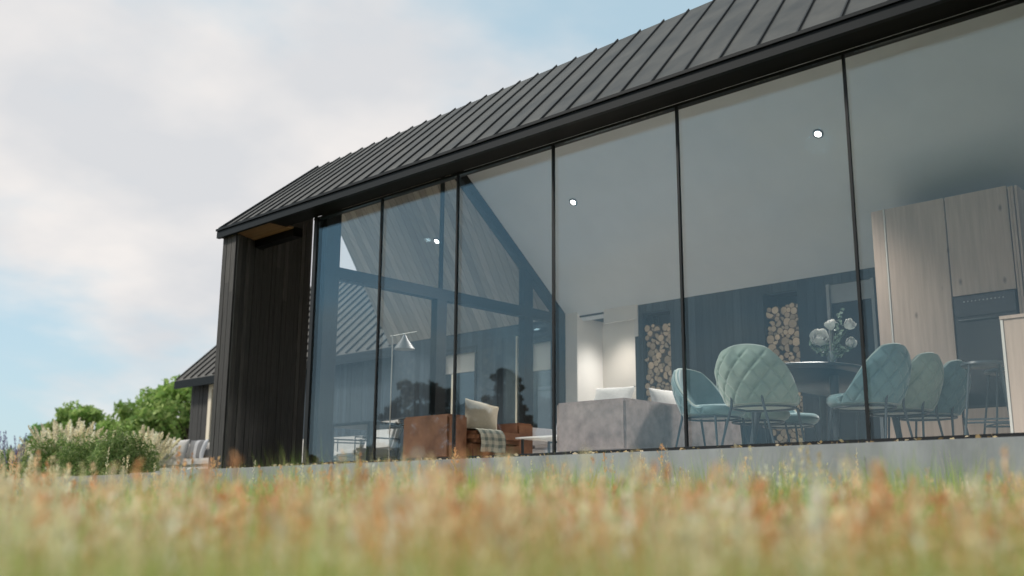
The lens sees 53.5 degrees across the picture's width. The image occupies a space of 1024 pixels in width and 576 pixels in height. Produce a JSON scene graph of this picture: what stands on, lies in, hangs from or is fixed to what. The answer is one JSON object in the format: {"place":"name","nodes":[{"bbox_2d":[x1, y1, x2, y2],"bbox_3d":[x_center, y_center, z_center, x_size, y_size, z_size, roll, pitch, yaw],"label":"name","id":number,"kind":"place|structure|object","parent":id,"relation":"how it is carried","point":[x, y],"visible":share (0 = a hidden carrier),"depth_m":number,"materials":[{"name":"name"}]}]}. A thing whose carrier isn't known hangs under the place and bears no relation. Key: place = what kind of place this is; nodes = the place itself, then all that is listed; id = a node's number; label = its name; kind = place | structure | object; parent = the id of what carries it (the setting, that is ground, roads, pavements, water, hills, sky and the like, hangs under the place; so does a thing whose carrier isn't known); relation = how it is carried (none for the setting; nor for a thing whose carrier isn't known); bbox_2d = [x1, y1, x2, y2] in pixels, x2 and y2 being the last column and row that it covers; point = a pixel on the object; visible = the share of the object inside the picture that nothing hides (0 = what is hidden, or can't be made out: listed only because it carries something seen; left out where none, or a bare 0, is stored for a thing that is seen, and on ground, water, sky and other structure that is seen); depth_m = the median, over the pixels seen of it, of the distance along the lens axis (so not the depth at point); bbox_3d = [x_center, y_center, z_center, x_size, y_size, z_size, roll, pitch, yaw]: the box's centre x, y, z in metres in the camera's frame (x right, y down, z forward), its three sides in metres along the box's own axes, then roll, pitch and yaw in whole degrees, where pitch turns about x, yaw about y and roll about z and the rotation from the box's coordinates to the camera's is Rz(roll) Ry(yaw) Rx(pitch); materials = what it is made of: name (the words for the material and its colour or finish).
{"place":"outdoors","nodes":[
{"label":"outdoors","id":0,"kind":"place"},
{"bbox_2d":[0,473,154,506],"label":"patio","id":1,"kind":"structure","parent":0,"point":[148,477],"depth_m":15.15,"materials":[{"name":"grey concrete"}]},
{"bbox_2d":[0,446,22,478],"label":"grass mound","id":2,"kind":"object","parent":1,"relation":"on","point":[7,455],"depth_m":20.69,"materials":[{"name":"green plant"}]},
{"bbox_2d":[0,430,26,459],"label":"purple sage","id":3,"kind":"object","parent":1,"relation":"on","point":[3,444],"visible":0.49,"depth_m":23.00,"materials":[{"name":"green plant"}]},
{"bbox_2d":[3,449,28,477],"bbox_3d":[-9.685,3.501,20.188,0.790,0.770,0.874,-1,-12,8],"label":"purple sage","id":4,"kind":"object","parent":1,"relation":"on","point":[6,465],"visible":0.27,"depth_m":20.11,"materials":[{"name":"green plant"}]},
{"bbox_2d":[0,443,34,460],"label":"feather grass","id":5,"kind":"object","parent":1,"relation":"on","point":[19,446],"depth_m":22.61,"materials":[{"name":"beige plant"}]},
{"bbox_2d":[19,430,79,477],"bbox_3d":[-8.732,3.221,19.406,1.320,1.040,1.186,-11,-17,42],"label":"grass mound","id":6,"kind":"object","parent":1,"relation":"on","point":[49,453],"depth_m":19.20,"materials":[{"name":"green plant"}]},
{"bbox_2d":[19,417,107,450],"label":"feather grass","id":7,"kind":"object","parent":1,"relation":"on","point":[56,427],"depth_m":21.00,"materials":[{"name":"beige plant"}]},
{"bbox_2d":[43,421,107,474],"bbox_3d":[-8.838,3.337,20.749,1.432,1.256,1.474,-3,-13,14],"label":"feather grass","id":8,"kind":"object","parent":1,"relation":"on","point":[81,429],"depth_m":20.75,"materials":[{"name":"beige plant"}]},
{"bbox_2d":[52,432,108,476],"bbox_3d":[-7.632,3.041,18.441,1.169,0.987,1.088,-1,-12,7],"label":"grass mound","id":9,"kind":"object","parent":1,"relation":"on","point":[84,452],"depth_m":18.21,"materials":[{"name":"green plant"}]},
{"bbox_2d":[84,422,159,475],"bbox_3d":[-6.926,2.899,17.907,1.328,1.070,1.247,-11,-17,42],"label":"grass mound","id":10,"kind":"object","parent":1,"relation":"on","point":[121,448],"depth_m":17.65,"materials":[{"name":"green plant"}]},
{"bbox_2d":[126,425,181,470],"bbox_3d":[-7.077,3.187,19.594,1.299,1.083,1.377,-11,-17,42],"label":"feather grass","id":11,"kind":"object","parent":1,"relation":"on","point":[168,446],"depth_m":19.53,"materials":[{"name":"beige plant"}]},
{"bbox_2d":[157,443,209,470],"bbox_3d":[-6.184,3.432,20.037,2.300,0.800,0.840,-10,-16,39],"label":"outdoor sofa","id":12,"kind":"object","parent":1,"relation":"on","point":[170,464],"visible":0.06,"depth_m":19.83,"materials":[{"name":"white fabric"}]},
{"bbox_2d":[168,439,189,458],"bbox_3d":[-6.756,3.283,20.594,0.500,0.440,0.170,-6,-26,27],"label":"cushion","id":13,"kind":"object","parent":12,"relation":"on","point":[184,446],"visible":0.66,"depth_m":20.52,"materials":[{"name":"white fabric"}]},
{"bbox_2d":[185,439,208,458],"bbox_3d":[-6.284,3.237,20.268,0.620,0.440,0.170,-10,-30,39],"label":"cushion","id":14,"kind":"object","parent":12,"relation":"on","point":[197,449],"visible":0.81,"depth_m":20.17,"materials":[{"name":"grey fabric"}]},
{"bbox_2d":[302,436,365,462],"bbox_3d":[-3.524,3.089,18.372,1.900,0.800,0.840,-10,-16,39],"label":"outdoor sofa","id":15,"kind":"object","parent":1,"relation":"on","point":[342,446],"visible":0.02,"depth_m":18.28,"materials":[{"name":"white fabric"}]},
{"bbox_2d":[174,282,550,459],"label":"garden building","id":16,"kind":"structure","parent":1,"relation":"on","point":[355,361],"depth_m":22.08,"materials":[{"name":"metal"}]},
{"bbox_2d":[205,384,213,442],"bbox_3d":[-7.085,3.576,25.046,1.600,2.500,0.097,-11,-17,42],"label":"window","id":17,"kind":"structure","parent":16,"relation":"in","point":[210,395],"depth_m":25.60,"materials":[{"name":"white glass"}]},
{"bbox_2d":[538,386,550,428],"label":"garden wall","id":18,"kind":"structure","parent":1,"relation":"on","point":[544,407],"depth_m":21.59,"materials":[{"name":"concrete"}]},
{"bbox_2d":[130,0,1023,473],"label":"house","id":19,"kind":"structure","parent":1,"relation":"on","point":[706,180],"depth_m":12.70,"materials":[{"name":"metal"}]},
{"bbox_2d":[334,440,381,459],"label":"lounge chair","id":20,"kind":"object","parent":19,"relation":"on","point":[346,458],"visible":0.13,"depth_m":16.60,"materials":[{"name":"white fabric"}]},
{"bbox_2d":[331,421,403,459],"bbox_3d":[-2.045,2.303,14.564,1.000,0.690,0.800,-11,-17,42],"label":"outdoor table","id":21,"kind":"object","parent":19,"relation":"on","point":[367,425],"visible":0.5,"depth_m":14.31,"materials":[{"name":"grey metal"}]},
{"bbox_2d":[333,417,404,460],"bbox_3d":[-2.250,2.515,16.127,0.946,0.935,0.746,9,-15,-35],"label":"lounge chair","id":22,"kind":"object","parent":19,"relation":"on","point":[382,440],"visible":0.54,"depth_m":16.06,"materials":[{"name":"white fabric"}]},
{"bbox_2d":[388,331,416,458],"bbox_3d":[-1.282,1.243,11.634,0.446,1.476,0.250,-11,-17,42],"label":"floor lamp","id":23,"kind":"object","parent":19,"relation":"on","point":[404,344],"visible":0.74,"depth_m":11.68,"materials":[{"name":"metal"}]},
{"bbox_2d":[403,414,532,458],"bbox_3d":[-0.450,1.743,11.709,0.880,0.500,1.380,-11,-17,42],"label":"leather armchair","id":24,"kind":"object","parent":19,"relation":"on","point":[428,435],"visible":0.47,"depth_m":11.25,"materials":[{"name":"brown leather"}]},
{"bbox_2d":[465,398,498,430],"bbox_3d":[-0.352,1.479,11.574,0.420,0.420,0.172,16,-40,-15],"label":"cushion","id":25,"kind":"object","parent":24,"relation":"on","point":[480,415],"visible":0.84,"depth_m":11.52,"materials":[{"name":"beige fabric"}]},
{"bbox_2d":[467,428,505,452],"bbox_3d":[-0.395,1.718,11.443,0.526,0.283,0.436,-11,-17,42],"label":"throw blanket","id":26,"kind":"object","parent":24,"relation":"on","point":[493,441],"visible":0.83,"depth_m":11.27,"materials":[{"name":"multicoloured fabric"}]},
{"bbox_2d":[515,435,556,453],"bbox_3d":[0.540,1.814,11.401,0.850,0.282,0.570,-11,-17,42],"label":"coffee table","id":27,"kind":"object","parent":19,"relation":"on","point":[548,438],"visible":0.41,"depth_m":11.50,"materials":[{"name":"white paint"}]},
{"bbox_2d":[533,425,557,452],"bbox_3d":[1.126,1.958,12.855,2.040,0.620,0.960,-11,-17,42],"label":"sofa","id":28,"kind":"object","parent":19,"relation":"on","point":[540,446],"visible":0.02,"depth_m":13.00,"materials":[{"name":"grey fabric"}]},
{"bbox_2d":[569,199,576,205],"bbox_3d":[0.842,-1.179,13.961,0.120,0.082,0.098,-11,-17,42],"label":"ceiling light","id":29,"kind":"object","parent":19,"relation":"attached to","point":[573,202],"visible":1,"depth_m":13.95,"materials":[{"name":"white metal"}]},
{"bbox_2d":[557,398,741,451],"bbox_3d":[1.459,1.509,10.540,0.870,0.525,2.080,-11,-17,42],"label":"sofa","id":30,"kind":"object","parent":19,"relation":"on","point":[614,424],"visible":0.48,"depth_m":9.85,"materials":[{"name":"grey fabric"}]},
{"bbox_2d":[594,386,634,399],"bbox_3d":[0.992,1.155,10.208,0.460,0.400,0.161,-8,-45,35],"label":"cushion","id":31,"kind":"object","parent":30,"relation":"on","point":[613,393],"visible":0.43,"depth_m":10.19,"materials":[{"name":"white fabric"}]},
{"bbox_2d":[649,388,676,404],"bbox_3d":[1.652,1.262,10.702,0.460,0.420,0.162,9,-30,-34],"label":"cushion","id":32,"kind":"object","parent":30,"relation":"on","point":[661,396],"visible":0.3,"depth_m":10.64,"materials":[{"name":"white fabric"}]},
{"bbox_2d":[671,368,748,446],"bbox_3d":[1.916,1.183,9.832,0.667,0.875,0.724,10,-15,-37],"label":"dining chair","id":33,"kind":"object","parent":19,"relation":"on","point":[705,400],"visible":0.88,"depth_m":9.90,"materials":[{"name":"teal fabric"}]},
{"bbox_2d":[716,382,789,444],"bbox_3d":[2.434,1.270,10.223,0.724,0.875,0.667,-11,-17,42],"label":"dining chair","id":34,"kind":"object","parent":19,"relation":"on","point":[780,417],"visible":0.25,"depth_m":9.98,"materials":[{"name":"green fabric"}]},
{"bbox_2d":[714,344,805,444],"bbox_3d":[2.128,0.943,8.684,0.707,0.862,0.746,-10,-16,40],"label":"dining chair","id":35,"kind":"object","parent":19,"relation":"on","point":[752,378],"visible":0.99,"depth_m":8.44,"materials":[{"name":"green fabric"}]},
{"bbox_2d":[755,410,818,443],"bbox_3d":[2.854,1.366,10.654,0.724,0.875,0.667,-11,-17,42],"label":"dining chair","id":36,"kind":"object","parent":19,"relation":"on","point":[809,420],"visible":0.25,"depth_m":10.38,"materials":[{"name":"teal fabric"}]},
{"bbox_2d":[813,129,822,137],"bbox_3d":[3.454,-1.740,11.474,0.120,0.082,0.098,-11,-17,42],"label":"ceiling light","id":37,"kind":"object","parent":19,"relation":"attached to","point":[817,133],"visible":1,"depth_m":11.46,"materials":[{"name":"white metal"}]},
{"bbox_2d":[749,362,902,443],"bbox_3d":[2.989,1.194,9.559,1.080,0.755,2.080,-11,-17,42],"label":"dining table","id":38,"kind":"object","parent":19,"relation":"on","point":[823,380],"visible":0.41,"depth_m":9.00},
{"bbox_3d":[2.864,0.635,9.097,0.080,0.140,0.080,-11,-17,42],"label":"vase","id":39,"kind":"object","parent":38,"relation":"on","visible":0},
{"bbox_2d":[809,340,830,359],"bbox_3d":[2.776,0.563,9.155,0.198,0.207,0.079,-6,-14,27],"label":"eucalyptus sprig","id":40,"kind":"object","parent":39,"relation":"in","point":[817,349],"visible":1,"depth_m":9.16,"materials":[{"name":"green plant"}]},
{"bbox_2d":[809,328,831,361],"bbox_3d":[2.772,0.520,9.146,0.173,0.328,0.150,-11,-17,42],"label":"rose","id":41,"kind":"object","parent":39,"relation":"in","point":[819,337],"visible":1,"depth_m":9.16,"materials":[{"name":"white plant"}]},
{"bbox_2d":[824,319,835,361],"bbox_3d":[2.849,0.469,9.079,0.103,0.399,0.104,-11,-17,42],"label":"rose","id":42,"kind":"object","parent":39,"relation":"in","point":[829,325],"visible":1,"depth_m":9.09,"materials":[{"name":"white plant"}]},
{"bbox_2d":[831,331,842,356],"bbox_3d":[2.896,0.511,9.059,0.141,0.269,0.087,-11,-17,42],"label":"eucalyptus sprig","id":43,"kind":"object","parent":39,"relation":"in","point":[835,343],"visible":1,"depth_m":9.07,"materials":[{"name":"green plant"}]},
{"bbox_2d":[832,308,844,354],"bbox_3d":[2.913,0.414,9.094,0.140,0.474,0.085,-11,-17,42],"label":"eucalyptus sprig","id":44,"kind":"object","parent":39,"relation":"in","point":[837,324],"visible":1,"depth_m":9.10,"materials":[{"name":"green plant"}]},
{"bbox_2d":[834,345,852,358],"bbox_3d":[2.937,0.576,9.046,0.197,0.139,0.088,-11,-17,42],"label":"eucalyptus sprig","id":45,"kind":"object","parent":39,"relation":"in","point":[843,348],"visible":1,"depth_m":9.05,"materials":[{"name":"green plant"}]},
{"bbox_2d":[833,318,856,360],"bbox_3d":[2.967,0.469,9.075,0.230,0.400,0.106,-11,-17,42],"label":"rose","id":46,"kind":"object","parent":39,"relation":"in","point":[849,323],"visible":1,"depth_m":9.06,"materials":[{"name":"white plant"}]},
{"bbox_2d":[833,337,856,361],"bbox_3d":[2.954,0.551,9.045,0.229,0.228,0.095,-11,-17,42],"label":"rose","id":47,"kind":"object","parent":39,"relation":"in","point":[850,341],"visible":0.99,"depth_m":9.00,"materials":[{"name":"white plant"}]},
{"bbox_2d":[832,299,880,439],"bbox_3d":[4.220,1.157,12.388,0.530,2.025,0.050,-11,-17,42],"label":"door","id":48,"kind":"structure","parent":19,"relation":"in","point":[847,419],"depth_m":12.42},
{"bbox_2d":[826,343,912,440],"bbox_3d":[3.039,0.940,8.673,0.667,0.875,0.725,11,-16,-39],"label":"dining chair","id":49,"kind":"object","parent":19,"relation":"on","point":[889,367],"visible":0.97,"depth_m":8.43,"materials":[{"name":"teal fabric"}]},
{"bbox_2d":[865,352,943,438],"bbox_3d":[3.516,1.045,9.148,0.667,0.875,0.724,12,-17,-43],"label":"dining chair","id":50,"kind":"object","parent":19,"relation":"on","point":[923,393],"visible":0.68,"depth_m":8.90,"materials":[{"name":"green fabric"}]},
{"bbox_2d":[896,360,970,437],"bbox_3d":[3.951,1.141,9.581,0.724,0.875,0.667,-11,-17,42],"label":"dining chair","id":51,"kind":"object","parent":19,"relation":"on","point":[952,402],"visible":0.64,"depth_m":9.33,"materials":[{"name":"teal fabric"}]},
{"bbox_2d":[871,185,1023,437],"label":"kitchen cabinets","id":52,"kind":"object","parent":19,"relation":"on","point":[933,258],"visible":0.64,"depth_m":10.57,"materials":[{"name":"grey wood"}]},
{"bbox_2d":[953,289,1018,407],"bbox_3d":[4.751,0.609,10.138,0.600,1.135,0.093,-11,-17,42],"label":"oven","id":53,"kind":"object","parent":52,"relation":"in","point":[978,328],"visible":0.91,"depth_m":10.17,"materials":[{"name":"black glass"}]},
{"bbox_2d":[960,360,1009,434],"bbox_3d":[3.777,0.922,8.075,0.398,0.666,0.398,-5,-13,23],"label":"bar stool","id":54,"kind":"object","parent":19,"relation":"on","point":[986,364],"visible":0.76,"depth_m":8.03,"materials":[{"name":"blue metal"}]},
{"bbox_2d":[983,368,1009,433],"bbox_3d":[4.155,1.011,8.478,0.398,0.666,0.398,-1,-12,8],"label":"bar stool","id":55,"kind":"object","parent":19,"relation":"on","point":[992,372],"visible":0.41,"depth_m":8.54,"materials":[{"name":"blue metal"}]},
{"bbox_2d":[999,313,1023,432],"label":"kitchen island","id":56,"kind":"structure","parent":19,"relation":"on","point":[1012,331],"depth_m":7.58,"materials":[{"name":"grey wood"}]},
{"bbox_2d":[0,0,711,450],"label":"sky","id":57,"kind":"structure","parent":0,"point":[132,131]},
{"bbox_2d":[0,437,1023,575],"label":"meadow grass","id":58,"kind":"structure","parent":0,"point":[486,526],"depth_m":1.49,"materials":[{"name":"green plant"}]},
{"bbox_2d":[154,436,1023,515],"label":"patio","id":59,"kind":"structure","parent":0,"point":[968,448],"depth_m":7.20,"materials":[{"name":"concrete"}]},
{"bbox_2d":[176,434,997,469],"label":"fallen leaves","id":60,"kind":"object","parent":59,"relation":"on","point":[841,440],"visible":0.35,"depth_m":8.44,"materials":[{"name":"brown plant"}]},
{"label":"firewood log","id":61,"kind":"object","parent":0,"visible":0},
{"bbox_2d":[664,365,670,372],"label":"firewood log","id":62,"kind":"object","parent":61,"relation":"on","point":[667,368],"visible":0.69,"depth_m":14.38,"materials":[{"name":"brown wood"}]},
{"bbox_2d":[664,355,670,364],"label":"firewood log","id":63,"kind":"object","parent":62,"relation":"on","point":[667,359],"visible":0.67,"depth_m":14.44,"materials":[{"name":"brown wood"}]},
{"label":"firewood log","id":64,"kind":"object","parent":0,"visible":0},
{"bbox_2d":[648,361,655,369],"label":"firewood log","id":65,"kind":"object","parent":64,"relation":"on","point":[651,365],"visible":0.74,"depth_m":14.58,"materials":[{"name":"brown wood"}]},
{"bbox_2d":[645,356,651,361],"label":"firewood log","id":66,"kind":"object","parent":65,"relation":"on","point":[649,359],"visible":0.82,"depth_m":14.60,"materials":[{"name":"brown wood"}]},
{"bbox_2d":[648,349,655,356],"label":"firewood log","id":67,"kind":"object","parent":66,"relation":"on","point":[651,353],"visible":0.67,"depth_m":14.66,"materials":[{"name":"brown wood"}]},
{"bbox_2d":[650,343,659,350],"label":"firewood log","id":68,"kind":"object","parent":67,"relation":"on","point":[653,346],"visible":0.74,"depth_m":14.62,"materials":[{"name":"brown wood"}]},
{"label":"firewood log","id":69,"kind":"object","parent":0,"visible":0},
{"bbox_2d":[655,352,666,359],"bbox_3d":[2.183,0.983,14.587,0.272,0.116,0.112,13,17,-45],"label":"firewood log","id":70,"kind":"object","parent":69,"relation":"on","point":[658,355],"visible":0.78,"depth_m":14.49,"materials":[{"name":"brown wood"}]},
{"label":"firewood log","id":71,"kind":"object","parent":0,"visible":0},
{"bbox_2d":[658,334,666,341],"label":"firewood log","id":72,"kind":"object","parent":71,"relation":"on","point":[661,337],"visible":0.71,"depth_m":14.54,"materials":[{"name":"brown wood"}]},
{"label":"firewood log","id":73,"kind":"object","parent":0,"visible":0},
{"bbox_2d":[647,330,660,337],"bbox_3d":[2.083,0.675,14.751,0.272,0.093,0.098,13,22,-45],"label":"firewood log","id":74,"kind":"object","parent":73,"relation":"on","point":[650,333],"visible":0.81,"depth_m":14.66,"materials":[{"name":"brown wood"}]},
{"label":"firewood log","id":75,"kind":"object","parent":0,"visible":0},
{"bbox_2d":[654,326,664,332],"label":"firewood log","id":76,"kind":"object","parent":75,"relation":"on","point":[658,329],"visible":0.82,"depth_m":14.57,"materials":[{"name":"brown wood"}]},
{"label":"firewood log","id":77,"kind":"object","parent":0,"visible":0},
{"bbox_2d":[773,349,784,356],"bbox_3d":[3.518,0.865,13.293,0.272,0.118,0.111,13,-39,-45],"label":"firewood log","id":78,"kind":"object","parent":77,"relation":"on","point":[778,352],"visible":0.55,"depth_m":13.19,"materials":[{"name":"brown wood"}]},
{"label":"firewood log","id":79,"kind":"object","parent":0,"visible":0},
{"bbox_2d":[793,346,799,352],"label":"firewood log","id":80,"kind":"object","parent":79,"relation":"on","point":[796,349],"visible":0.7,"depth_m":13.07,"materials":[{"name":"brown wood"}]},
{"bbox_2d":[792,337,799,346],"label":"firewood log","id":81,"kind":"object","parent":80,"relation":"on","point":[795,341],"visible":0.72,"depth_m":13.02,"materials":[{"name":"brown wood"}]},
{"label":"firewood log","id":82,"kind":"object","parent":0,"visible":0},
{"bbox_2d":[784,343,793,352],"bbox_3d":[3.636,0.795,13.211,0.073,0.132,0.272,-16,-20,41],"label":"firewood log","id":83,"kind":"object","parent":82,"relation":"on","point":[788,348],"visible":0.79,"depth_m":13.12,"materials":[{"name":"brown wood"}]},
{"bbox_2d":[781,336,792,345],"bbox_3d":[3.644,0.710,13.304,0.133,0.135,0.272,13,0,45],"label":"firewood log","id":84,"kind":"object","parent":83,"relation":"on","point":[784,341],"visible":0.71,"depth_m":13.22,"materials":[{"name":"brown wood"}]},
{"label":"firewood log","id":85,"kind":"object","parent":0,"visible":0},
{"bbox_2d":[768,344,780,350],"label":"firewood log","id":86,"kind":"object","parent":85,"relation":"on","point":[771,347],"visible":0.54,"depth_m":13.29,"materials":[{"name":"brown wood"}]},
{"bbox_2d":[766,334,776,343],"bbox_3d":[3.471,0.694,13.390,0.272,0.130,0.125,13,18,-45],"label":"firewood log","id":87,"kind":"object","parent":86,"relation":"on","point":[770,338],"visible":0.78,"depth_m":13.29,"materials":[{"name":"brown wood"}]},
{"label":"firewood log","id":88,"kind":"object","parent":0,"visible":0},
{"bbox_2d":[772,340,782,345],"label":"firewood log","id":89,"kind":"object","parent":88,"relation":"on","point":[777,342],"visible":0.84,"depth_m":13.23,"materials":[{"name":"brown wood"}]},
{"bbox_2d":[774,334,781,340],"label":"firewood log","id":90,"kind":"object","parent":89,"relation":"on","point":[778,336],"visible":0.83,"depth_m":13.23,"materials":[{"name":"brown wood"}]},
{"bbox_2d":[777,327,784,334],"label":"firewood log","id":91,"kind":"object","parent":90,"relation":"on","point":[780,330],"visible":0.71,"depth_m":13.27,"materials":[{"name":"brown wood"}]},
{"bbox_2d":[775,319,783,327],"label":"firewood log","id":92,"kind":"object","parent":91,"relation":"on","point":[779,323],"visible":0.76,"depth_m":13.28,"materials":[{"name":"brown wood"}]},
{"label":"firewood log","id":93,"kind":"object","parent":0,"visible":0},
{"bbox_2d":[788,328,795,335],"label":"firewood log","id":94,"kind":"object","parent":93,"relation":"on","point":[791,331],"visible":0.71,"depth_m":13.11,"materials":[{"name":"brown wood"}]},
{"bbox_2d":[788,319,798,328],"bbox_3d":[3.707,0.478,13.191,0.125,0.130,0.272,-32,-30,35],"label":"firewood log","id":95,"kind":"object","parent":94,"relation":"on","point":[792,323],"visible":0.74,"depth_m":13.09,"materials":[{"name":"brown wood"}]},
{"label":"firewood log","id":96,"kind":"object","parent":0,"visible":0},
{"bbox_2d":[766,312,775,319],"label":"firewood log","id":97,"kind":"object","parent":96,"relation":"on","point":[770,316],"visible":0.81,"depth_m":13.36,"materials":[{"name":"brown wood"}]},
{"bbox_2d":[771,306,780,314],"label":"firewood log","id":98,"kind":"object","parent":97,"relation":"on","point":[775,310],"visible":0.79,"depth_m":13.32,"materials":[{"name":"brown wood"}]},
{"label":"firewood log","id":99,"kind":"object","parent":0,"visible":0},
{"bbox_2d":[790,307,797,314],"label":"firewood log","id":100,"kind":"object","parent":99,"relation":"on","point":[794,311],"visible":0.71,"depth_m":13.11,"materials":[{"name":"brown wood"}]},
{"bbox_3d":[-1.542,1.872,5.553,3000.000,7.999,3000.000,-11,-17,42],"label":"ground","id":101,"kind":"structure","parent":0,"visible":0},
{"bbox_2d":[29,422,45,439],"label":"garden tree","id":102,"kind":"object","parent":101,"relation":"on","point":[38,428],"depth_m":58.02,"materials":[{"name":"green plant"}]},
{"bbox_2d":[21,400,117,454],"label":"garden tree","id":103,"kind":"object","parent":101,"relation":"on","point":[90,414],"visible":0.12,"depth_m":53.16,"materials":[{"name":"green plant"}]},
{"bbox_2d":[95,386,178,437],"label":"garden tree","id":104,"kind":"object","parent":101,"relation":"on","point":[124,412],"visible":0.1,"depth_m":48.45,"materials":[{"name":"green plant"}]},
{"bbox_2d":[128,374,191,443],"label":"garden tree","id":105,"kind":"object","parent":101,"relation":"on","point":[158,417],"visible":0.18,"depth_m":42.99,"materials":[{"name":"green plant"}]},
{"label":"firewood log","id":106,"kind":"object","parent":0,"visible":0},
{"bbox_2d":[657,376,668,383],"bbox_3d":[2.182,1.322,14.502,0.272,0.101,0.104,13,24,-45],"label":"firewood log","id":107,"kind":"object","parent":106,"relation":"on","point":[660,379],"visible":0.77,"depth_m":14.41,"materials":[{"name":"brown wood"}]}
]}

